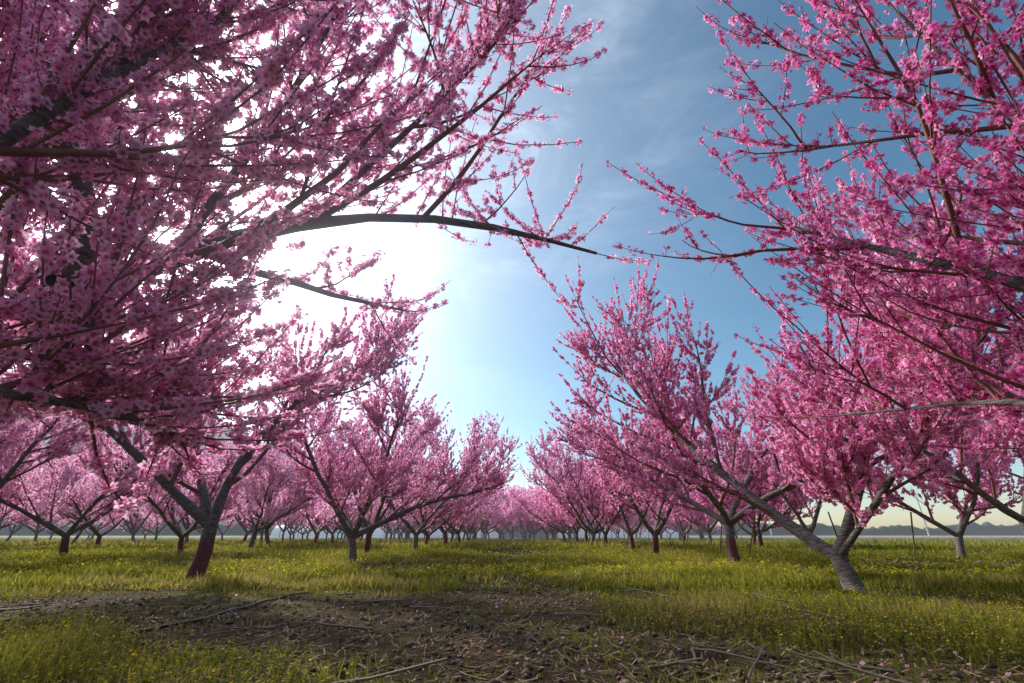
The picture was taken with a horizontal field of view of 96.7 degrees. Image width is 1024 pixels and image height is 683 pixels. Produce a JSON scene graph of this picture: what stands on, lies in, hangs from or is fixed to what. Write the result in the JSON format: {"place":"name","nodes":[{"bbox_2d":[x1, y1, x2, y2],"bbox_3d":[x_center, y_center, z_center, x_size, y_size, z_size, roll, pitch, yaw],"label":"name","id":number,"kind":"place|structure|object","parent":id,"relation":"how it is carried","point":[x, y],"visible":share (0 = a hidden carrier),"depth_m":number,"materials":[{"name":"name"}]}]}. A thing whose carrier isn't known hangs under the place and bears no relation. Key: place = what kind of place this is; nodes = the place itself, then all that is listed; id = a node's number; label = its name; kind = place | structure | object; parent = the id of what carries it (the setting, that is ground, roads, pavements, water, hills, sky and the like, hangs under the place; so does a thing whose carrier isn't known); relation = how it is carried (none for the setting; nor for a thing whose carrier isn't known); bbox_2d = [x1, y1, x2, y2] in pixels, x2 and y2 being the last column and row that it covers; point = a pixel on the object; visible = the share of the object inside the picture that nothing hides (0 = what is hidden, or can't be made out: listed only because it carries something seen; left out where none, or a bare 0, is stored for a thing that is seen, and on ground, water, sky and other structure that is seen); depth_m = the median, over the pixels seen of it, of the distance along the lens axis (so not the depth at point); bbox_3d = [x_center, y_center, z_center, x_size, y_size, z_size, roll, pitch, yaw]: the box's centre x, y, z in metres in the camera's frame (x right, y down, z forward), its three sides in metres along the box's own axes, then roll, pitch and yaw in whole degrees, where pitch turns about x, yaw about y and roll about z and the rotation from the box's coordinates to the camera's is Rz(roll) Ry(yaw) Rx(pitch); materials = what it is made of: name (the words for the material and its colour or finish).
{"place":"outdoors","nodes":[
{"label":"outdoors","id":0,"kind":"place"},
{"bbox_2d":[0,416,288,526],"bbox_3d":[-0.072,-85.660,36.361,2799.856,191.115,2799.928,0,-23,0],"label":"trees","id":1,"kind":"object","parent":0,"point":[44,442],"depth_m":597.25,"materials":[{"name":"pink plant"}]},
{"bbox_2d":[0,536,1023,682],"bbox_3d":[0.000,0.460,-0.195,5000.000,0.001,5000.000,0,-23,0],"label":"ground","id":2,"kind":"structure","parent":0,"point":[533,655],"depth_m":2.45,"materials":[{"name":"brown soil"}]},
{"bbox_2d":[0,497,38,529],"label":"peach tree","id":3,"kind":"object","parent":2,"relation":"on","point":[1,515],"visible":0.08,"depth_m":28.41,"materials":[{"name":"pink plant"}]},
{"bbox_2d":[1,444,48,491],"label":"peach tree","id":4,"kind":"object","parent":2,"relation":"on","point":[34,455],"visible":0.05,"depth_m":19.64,"materials":[{"name":"pink plant"}]},
{"bbox_2d":[0,414,50,473],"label":"peach tree","id":5,"kind":"object","parent":2,"relation":"on","point":[25,449],"visible":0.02,"depth_m":14.41,"materials":[{"name":"pink plant"}]},
{"bbox_2d":[3,486,54,541],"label":"peach tree","id":6,"kind":"object","parent":2,"relation":"on","point":[14,530],"visible":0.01,"depth_m":33.87,"materials":[{"name":"pink plant"}]},
{"bbox_2d":[4,468,87,541],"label":"peach tree","id":7,"kind":"object","parent":2,"relation":"on","point":[54,520],"visible":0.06,"depth_m":29.61,"materials":[{"name":"pink plant"}]},
{"bbox_2d":[14,498,78,540],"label":"peach tree","id":8,"kind":"object","parent":2,"relation":"on","point":[44,530],"visible":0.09,"depth_m":36.69,"materials":[{"name":"pink plant"}]},
{"bbox_2d":[0,444,93,528],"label":"peach tree","id":9,"kind":"object","parent":2,"relation":"on","point":[25,517],"visible":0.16,"depth_m":21.82,"materials":[{"name":"pink plant"}]},
{"bbox_2d":[0,362,117,488],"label":"peach tree","id":10,"kind":"object","parent":2,"relation":"on","point":[69,436],"visible":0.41,"depth_m":9.50,"materials":[{"name":"pink plant"}]},
{"bbox_2d":[13,430,159,544],"bbox_3d":[-17.136,6.164,18.617,4.434,4.400,6.216,-22,-35,25],"label":"peach tree","id":11,"kind":"object","parent":2,"relation":"on","point":[79,502],"visible":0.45,"depth_m":17.88,"materials":[{"name":"pink plant"}]},
{"bbox_2d":[43,454,136,543],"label":"peach tree","id":12,"kind":"object","parent":2,"relation":"on","point":[85,472],"visible":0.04,"depth_m":24.24,"materials":[{"name":"pink plant"}]},
{"bbox_2d":[0,398,194,555],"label":"peach tree","id":13,"kind":"object","parent":2,"relation":"on","point":[127,480],"visible":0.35,"depth_m":10.69,"materials":[{"name":"pink plant"}]},
{"bbox_2d":[70,508,142,538],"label":"peach tree","id":14,"kind":"object","parent":2,"relation":"on","point":[104,528],"visible":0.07,"depth_m":40.60,"materials":[{"name":"pink plant"}]},
{"bbox_2d":[0,4,222,206],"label":"peach tree","id":15,"kind":"object","parent":2,"relation":"on","point":[53,19],"visible":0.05,"depth_m":2.08,"materials":[{"name":"pink plant"}]},
{"bbox_2d":[84,477,151,540],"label":"peach tree","id":16,"kind":"object","parent":2,"relation":"on","point":[109,521],"visible":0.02,"depth_m":33.20,"materials":[{"name":"pink plant"}]},
{"bbox_2d":[108,497,161,534],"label":"peach tree","id":17,"kind":"object","parent":2,"relation":"on","point":[120,526],"visible":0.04,"depth_m":37.79,"materials":[{"name":"pink plant"}]},
{"bbox_2d":[94,463,190,542],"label":"peach tree","id":18,"kind":"object","parent":2,"relation":"on","point":[132,529],"visible":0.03,"depth_m":27.80,"materials":[{"name":"pink plant"}]},
{"bbox_2d":[129,510,165,540],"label":"peach tree","id":19,"kind":"object","parent":2,"relation":"on","point":[153,525],"visible":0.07,"depth_m":38.99,"materials":[{"name":"pink plant"}]},
{"bbox_2d":[0,519,298,535],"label":"hills","id":20,"kind":"structure","parent":2,"relation":"on","point":[236,530],"depth_m":236.87,"materials":[{"name":"grey"}]},
{"bbox_2d":[2,591,313,650],"bbox_3d":[-2.074,1.808,3.009,0.424,0.026,2.612,-7,-24,17],"label":"drip hose","id":21,"kind":"object","parent":2,"relation":"on","point":[207,617],"visible":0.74,"depth_m":2.85,"materials":[{"name":"black plastic"}]},
{"bbox_2d":[123,487,211,541],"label":"peach tree","id":22,"kind":"object","parent":2,"relation":"on","point":[149,520],"visible":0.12,"depth_m":31.15,"materials":[{"name":"pink plant"}]},
{"bbox_2d":[68,410,279,551],"bbox_3d":[-10.011,4.223,13.977,4.401,4.249,5.995,9,-25,-20],"label":"peach tree","id":23,"kind":"object","parent":2,"relation":"on","point":[156,507],"visible":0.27,"depth_m":13.23,"materials":[{"name":"pink plant"}]},
{"bbox_2d":[175,505,224,533],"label":"peach tree","id":24,"kind":"object","parent":2,"relation":"on","point":[191,524],"visible":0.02,"depth_m":33.95,"materials":[{"name":"pink plant"}]},
{"bbox_2d":[156,452,263,543],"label":"peach tree","id":25,"kind":"object","parent":2,"relation":"on","point":[178,511],"visible":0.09,"depth_m":24.25,"materials":[{"name":"pink plant"}]},
{"bbox_2d":[0,221,425,580],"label":"peach tree","id":26,"kind":"object","parent":2,"relation":"on","point":[207,516],"visible":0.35,"depth_m":5.91,"materials":[{"name":"pink plant"}]},
{"bbox_2d":[217,489,239,540],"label":"peach tree","id":27,"kind":"object","parent":2,"relation":"on","point":[228,523],"visible":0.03,"depth_m":37.94,"materials":[{"name":"pink plant"}]},
{"bbox_2d":[224,494,292,539],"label":"peach tree","id":28,"kind":"object","parent":2,"relation":"on","point":[261,532],"visible":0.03,"depth_m":30.45,"materials":[{"name":"pink plant"}]},
{"bbox_2d":[230,486,323,541],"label":"peach tree","id":29,"kind":"object","parent":2,"relation":"on","point":[240,521],"visible":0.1,"depth_m":27.58,"materials":[{"name":"pink plant"}]},
{"bbox_2d":[229,441,339,547],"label":"peach tree","id":30,"kind":"object","parent":2,"relation":"on","point":[273,485],"visible":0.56,"depth_m":17.91,"materials":[{"name":"pink plant"}]},
{"bbox_2d":[277,495,299,540],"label":"peach tree","id":31,"kind":"object","parent":2,"relation":"on","point":[286,521],"visible":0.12,"depth_m":33.57,"materials":[{"name":"pink plant"}]},
{"bbox_2d":[234,419,345,544],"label":"peach tree","id":32,"kind":"object","parent":2,"relation":"on","point":[276,493],"visible":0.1,"depth_m":20.19,"materials":[{"name":"pink plant"}]},
{"bbox_2d":[275,503,310,537],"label":"peach tree","id":33,"kind":"object","parent":2,"relation":"on","point":[301,532],"visible":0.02,"depth_m":42.78,"materials":[{"name":"pink plant"}]},
{"bbox_2d":[278,494,311,539],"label":"peach tree","id":34,"kind":"object","parent":2,"relation":"on","point":[290,528],"visible":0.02,"depth_m":36.08,"materials":[{"name":"pink plant"}]},
{"bbox_2d":[296,516,318,540],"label":"peach tree","id":35,"kind":"object","parent":2,"relation":"on","point":[306,523],"visible":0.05,"depth_m":39.18,"materials":[{"name":"pink plant"}]},
{"bbox_2d":[292,480,359,541],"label":"peach tree","id":36,"kind":"object","parent":2,"relation":"on","point":[335,522],"visible":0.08,"depth_m":29.70,"materials":[{"name":"pink plant"}]},
{"bbox_2d":[0,0,652,523],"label":"peach tree","id":37,"kind":"object","parent":2,"relation":"on","point":[94,268],"visible":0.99,"depth_m":1.53,"materials":[{"name":"pink plant"}]},
{"bbox_2d":[280,486,372,543],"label":"peach tree","id":38,"kind":"object","parent":2,"relation":"on","point":[318,521],"visible":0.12,"depth_m":27.32,"materials":[{"name":"pink plant"}]},
{"bbox_2d":[270,525,385,536],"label":"greenhouse","id":39,"kind":"object","parent":2,"relation":"on","point":[378,532],"visible":0.15,"depth_m":98.99,"materials":[{"name":"white"}]},
{"bbox_2d":[285,449,376,542],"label":"peach tree","id":40,"kind":"object","parent":2,"relation":"on","point":[328,513],"visible":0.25,"depth_m":22.93,"materials":[{"name":"pink plant"}]},
{"bbox_2d":[350,490,397,541],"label":"peach tree","id":41,"kind":"object","parent":2,"relation":"on","point":[371,510],"visible":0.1,"depth_m":32.74,"materials":[{"name":"pink plant"}]},
{"bbox_2d":[302,386,451,555],"bbox_3d":[-3.839,3.578,12.583,4.517,4.306,4.061,7,-21,-10],"label":"peach tree","id":42,"kind":"object","parent":2,"relation":"on","point":[430,423],"visible":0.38,"depth_m":11.94,"materials":[{"name":"pink plant"}]},
{"bbox_2d":[256,345,522,563],"bbox_3d":[-2.798,2.447,9.824,5.644,4.298,5.318,-3,-23,7],"label":"peach tree","id":43,"kind":"object","parent":2,"relation":"on","point":[336,483],"visible":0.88,"depth_m":8.99,"materials":[{"name":"pink plant"}]},
{"bbox_2d":[374,502,411,540],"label":"peach tree","id":44,"kind":"object","parent":2,"relation":"on","point":[396,527],"visible":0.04,"depth_m":36.44,"materials":[{"name":"pink plant"}]},
{"bbox_2d":[370,505,420,539],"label":"peach tree","id":45,"kind":"object","parent":2,"relation":"on","point":[410,520],"visible":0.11,"depth_m":39.62,"materials":[{"name":"pink plant"}]},
{"bbox_2d":[398,506,419,539],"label":"peach tree","id":46,"kind":"object","parent":2,"relation":"on","point":[406,531],"visible":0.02,"depth_m":43.24,"materials":[{"name":"pink plant"}]},
{"bbox_2d":[355,411,504,549],"bbox_3d":[-3.123,4.708,15.735,5.219,4.755,4.018,12,-26,-26],"label":"peach tree","id":47,"kind":"object","parent":2,"relation":"on","point":[437,511],"visible":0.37,"depth_m":15.77,"materials":[{"name":"pink plant"}]},
{"bbox_2d":[399,455,487,543],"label":"peach tree","id":48,"kind":"object","parent":2,"relation":"on","point":[442,529],"visible":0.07,"depth_m":21.64,"materials":[{"name":"pink plant"}]},
{"bbox_2d":[390,430,522,544],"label":"peach tree","id":49,"kind":"object","parent":2,"relation":"on","point":[459,513],"visible":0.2,"depth_m":19.11,"materials":[{"name":"pink plant"}]},
{"bbox_2d":[417,456,509,543],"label":"peach tree","id":50,"kind":"object","parent":2,"relation":"on","point":[475,511],"visible":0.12,"depth_m":24.03,"materials":[{"name":"pink plant"}]},
{"bbox_2d":[433,482,497,541],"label":"peach tree","id":51,"kind":"object","parent":2,"relation":"on","point":[479,516],"visible":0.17,"depth_m":28.87,"materials":[{"name":"pink plant"}]},
{"bbox_2d":[443,465,498,541],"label":"peach tree","id":52,"kind":"object","parent":2,"relation":"on","point":[474,524],"visible":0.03,"depth_m":31.43,"materials":[{"name":"pink plant"}]},
{"bbox_2d":[466,479,510,539],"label":"peach tree","id":53,"kind":"object","parent":2,"relation":"on","point":[483,520],"visible":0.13,"depth_m":37.22,"materials":[{"name":"pink plant"}]},
{"bbox_2d":[482,490,507,538],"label":"peach tree","id":54,"kind":"object","parent":2,"relation":"on","point":[497,508],"visible":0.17,"depth_m":43.62,"materials":[{"name":"pink plant"}]},
{"bbox_2d":[476,495,520,539],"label":"peach tree","id":55,"kind":"object","parent":2,"relation":"on","point":[512,509],"visible":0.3,"depth_m":40.64,"materials":[{"name":"pink plant"}]},
{"bbox_2d":[484,495,519,539],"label":"peach tree","id":56,"kind":"object","parent":2,"relation":"on","point":[512,517],"visible":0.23,"depth_m":43.27,"materials":[{"name":"pink plant"}]},
{"bbox_2d":[498,486,521,538],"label":"peach tree","id":57,"kind":"object","parent":2,"relation":"on","point":[512,526],"visible":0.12,"depth_m":50.01,"materials":[{"name":"pink plant"}]},
{"bbox_2d":[494,485,527,537],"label":"peach tree","id":58,"kind":"object","parent":2,"relation":"on","point":[506,524],"visible":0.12,"depth_m":48.02,"materials":[{"name":"pink plant"}]},
{"bbox_2d":[5,564,1017,682],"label":"fallen petals","id":59,"kind":"object","parent":2,"relation":"on","point":[861,662],"visible":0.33,"depth_m":2.23,"materials":[{"name":"pink plant"}]},
{"bbox_2d":[0,536,1023,682],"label":"grass and weeds","id":60,"kind":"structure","parent":2,"relation":"on","point":[712,571],"depth_m":4.42,"materials":[{"name":"green plant"}]},
{"bbox_2d":[0,546,1023,682],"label":"soil clods","id":61,"kind":"object","parent":2,"relation":"on","point":[526,672],"visible":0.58,"depth_m":2.38,"materials":[{"name":"brown soil"}]},
{"bbox_2d":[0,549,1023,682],"bbox_3d":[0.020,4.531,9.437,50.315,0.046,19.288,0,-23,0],"label":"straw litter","id":62,"kind":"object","parent":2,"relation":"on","point":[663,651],"visible":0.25,"depth_m":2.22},
{"bbox_2d":[0,551,1023,682],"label":"pruned twigs","id":63,"kind":"object","parent":2,"relation":"on","point":[695,659],"visible":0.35,"depth_m":2.18,"materials":[{"name":"brown wood"}]},
{"bbox_2d":[503,491,535,538],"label":"peach tree","id":64,"kind":"object","parent":2,"relation":"on","point":[517,521],"visible":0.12,"depth_m":47.34,"materials":[{"name":"pink plant"}]},
{"bbox_2d":[511,488,545,538],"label":"peach tree","id":65,"kind":"object","parent":2,"relation":"on","point":[525,518],"visible":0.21,"depth_m":42.88,"materials":[{"name":"pink plant"}]},
{"bbox_2d":[504,486,567,539],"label":"peach tree","id":66,"kind":"object","parent":2,"relation":"on","point":[530,503],"visible":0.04,"depth_m":32.27,"materials":[{"name":"pink plant"}]},
{"bbox_2d":[520,480,552,539],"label":"peach tree","id":67,"kind":"object","parent":2,"relation":"on","point":[530,517],"visible":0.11,"depth_m":39.38,"materials":[{"name":"pink plant"}]},
{"bbox_2d":[525,485,559,539],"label":"peach tree","id":68,"kind":"object","parent":2,"relation":"on","point":[554,532],"visible":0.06,"depth_m":35.75,"materials":[{"name":"pink plant"}]},
{"bbox_2d":[504,470,598,542],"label":"peach tree","id":69,"kind":"object","parent":2,"relation":"on","point":[523,501],"visible":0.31,"depth_m":29.15,"materials":[{"name":"pink plant"}]},
{"bbox_2d":[519,448,600,543],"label":"peach tree","id":70,"kind":"object","parent":2,"relation":"on","point":[564,503],"visible":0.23,"depth_m":23.18,"materials":[{"name":"pink plant"}]},
{"bbox_2d":[531,462,589,542],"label":"peach tree","id":71,"kind":"object","parent":2,"relation":"on","point":[548,512],"visible":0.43,"depth_m":27.39,"materials":[{"name":"pink plant"}]},
{"bbox_2d":[534,433,638,544],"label":"peach tree","id":72,"kind":"object","parent":2,"relation":"on","point":[595,505],"visible":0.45,"depth_m":18.07,"materials":[{"name":"pink plant"}]},
{"bbox_2d":[524,421,654,545],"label":"peach tree","id":73,"kind":"object","parent":2,"relation":"on","point":[557,479],"visible":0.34,"depth_m":20.78,"materials":[{"name":"pink plant"}]},
{"bbox_2d":[584,502,614,538],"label":"peach tree","id":74,"kind":"object","parent":2,"relation":"on","point":[594,526],"visible":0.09,"depth_m":43.24,"materials":[{"name":"pink plant"}]},
{"bbox_2d":[583,417,658,551],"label":"peach tree","id":75,"kind":"object","parent":2,"relation":"on","point":[588,464],"visible":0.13,"depth_m":14.21,"materials":[{"name":"pink plant"}]},
{"bbox_2d":[547,376,714,556],"bbox_3d":[3.743,3.307,12.004,3.671,4.433,5.681,-18,-31,28],"label":"peach tree","id":76,"kind":"object","parent":2,"relation":"on","point":[640,498],"visible":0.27,"depth_m":10.92,"materials":[{"name":"pink plant"}]},
{"bbox_2d":[617,506,648,538],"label":"peach tree","id":77,"kind":"object","parent":2,"relation":"on","point":[632,524],"visible":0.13,"depth_m":44.17,"materials":[{"name":"pink plant"}]},
{"bbox_2d":[634,500,672,529],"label":"peach tree","id":78,"kind":"object","parent":2,"relation":"on","point":[650,516],"visible":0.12,"depth_m":43.85,"materials":[{"name":"pink plant"}]},
{"bbox_2d":[655,503,689,538],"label":"peach tree","id":79,"kind":"object","parent":2,"relation":"on","point":[683,525],"visible":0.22,"depth_m":43.36,"materials":[{"name":"pink plant"}]},
{"bbox_2d":[657,483,710,542],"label":"peach tree","id":80,"kind":"object","parent":2,"relation":"on","point":[679,522],"visible":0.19,"depth_m":27.19,"materials":[{"name":"pink plant"}]},
{"bbox_2d":[654,454,736,542],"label":"peach tree","id":81,"kind":"object","parent":2,"relation":"on","point":[697,523],"visible":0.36,"depth_m":25.29,"materials":[{"name":"pink plant"}]},
{"bbox_2d":[545,294,889,564],"bbox_3d":[3.901,2.007,8.817,5.725,4.228,5.839,5,-21,-13],"label":"peach tree","id":82,"kind":"object","parent":2,"relation":"on","point":[751,476],"visible":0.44,"depth_m":7.51,"materials":[{"name":"pink plant"}]},
{"bbox_2d":[691,425,789,546],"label":"peach tree","id":83,"kind":"object","parent":2,"relation":"on","point":[780,504],"visible":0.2,"depth_m":17.70,"materials":[{"name":"pink plant"}]},
{"bbox_2d":[749,508,756,557],"bbox_3d":[4.572,3.683,8.663,0.027,1.013,2.586,-8,-24,17],"label":"bamboo prop","id":84,"kind":"object","parent":2,"relation":"on","point":[752,534],"visible":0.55,"depth_m":8.62,"materials":[{"name":"brown wood"}]},
{"bbox_2d":[698,442,816,544],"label":"peach tree","id":85,"kind":"object","parent":2,"relation":"on","point":[790,512],"visible":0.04,"depth_m":19.97,"materials":[{"name":"pink plant"}]},
{"bbox_2d":[701,419,855,551],"bbox_3d":[9.459,4.771,15.654,4.888,4.562,4.394,12,-30,-15],"label":"peach tree","id":86,"kind":"object","parent":2,"relation":"on","point":[795,494],"visible":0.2,"depth_m":15.23,"materials":[{"name":"pink plant"}]},
{"bbox_2d":[550,132,1023,593],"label":"peach tree","id":87,"kind":"object","parent":2,"relation":"on","point":[801,457],"visible":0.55,"depth_m":4.18,"materials":[{"name":"pink plant"}]},
{"bbox_2d":[731,450,848,471],"bbox_3d":[3.097,1.257,5.078,0.037,0.339,1.584,9,-25,-21],"label":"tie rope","id":88,"kind":"object","parent":87,"relation":"attached to","point":[776,460],"visible":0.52,"depth_m":5.23,"materials":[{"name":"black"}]},
{"bbox_2d":[606,0,1023,455],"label":"peach tree","id":89,"kind":"object","parent":2,"relation":"on","point":[1007,188],"visible":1,"depth_m":2.33,"materials":[{"name":"pink plant"}]},
{"bbox_2d":[689,521,1023,535],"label":"hills","id":90,"kind":"structure","parent":2,"relation":"on","point":[987,528],"depth_m":256.11,"materials":[{"name":"grey"}]},
{"bbox_2d":[767,492,1020,536],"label":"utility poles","id":91,"kind":"object","parent":2,"relation":"on","point":[905,494],"visible":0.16,"depth_m":94.74,"materials":[{"name":"grey wood"}]},
{"bbox_2d":[783,304,1023,533],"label":"peach tree","id":92,"kind":"object","parent":2,"relation":"on","point":[1012,426],"visible":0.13,"depth_m":9.47,"materials":[{"name":"pink plant"}]},
{"bbox_2d":[910,512,915,557],"bbox_3d":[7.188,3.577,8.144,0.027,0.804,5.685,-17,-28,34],"label":"bamboo prop","id":93,"kind":"object","parent":2,"relation":"on","point":[913,534],"visible":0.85,"depth_m":7.51,"materials":[{"name":"brown wood"}]},
{"bbox_2d":[804,408,1022,558],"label":"peach tree","id":94,"kind":"object","parent":2,"relation":"on","point":[974,470],"visible":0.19,"depth_m":10.74,"materials":[{"name":"pink plant"}]},
{"bbox_2d":[984,311,1023,396],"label":"peach tree","id":95,"kind":"object","parent":2,"relation":"on","point":[1019,392],"visible":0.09,"depth_m":9.46,"materials":[{"name":"pink plant"}]},
{"bbox_2d":[0,0,1023,528],"label":"sky","id":96,"kind":"structure","parent":0,"point":[647,101],"materials":[{"name":"blue"}]},
{"bbox_2d":[273,536,1023,551],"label":"tilled field","id":97,"kind":"structure","parent":0,"point":[869,537],"depth_m":87.08,"materials":[{"name":"brown soil"}]},
{"bbox_2d":[388,527,497,537],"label":"greenhouse","id":98,"kind":"object","parent":97,"relation":"on","point":[493,534],"visible":0.09,"depth_m":73.04,"materials":[{"name":"white plastic"}]},
{"bbox_2d":[279,528,741,537],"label":"end fence","id":99,"kind":"object","parent":97,"relation":"on","point":[519,534],"visible":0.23,"depth_m":61.65,"materials":[{"name":"brown"}]},
{"bbox_2d":[498,524,550,537],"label":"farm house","id":100,"kind":"structure","parent":97,"relation":"on","point":[540,533],"depth_m":70.40,"materials":[{"name":"grey"}]},
{"bbox_2d":[550,526,689,537],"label":"greenhouse","id":101,"kind":"object","parent":97,"relation":"on","point":[621,534],"visible":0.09,"depth_m":68.88,"materials":[{"name":"white"}]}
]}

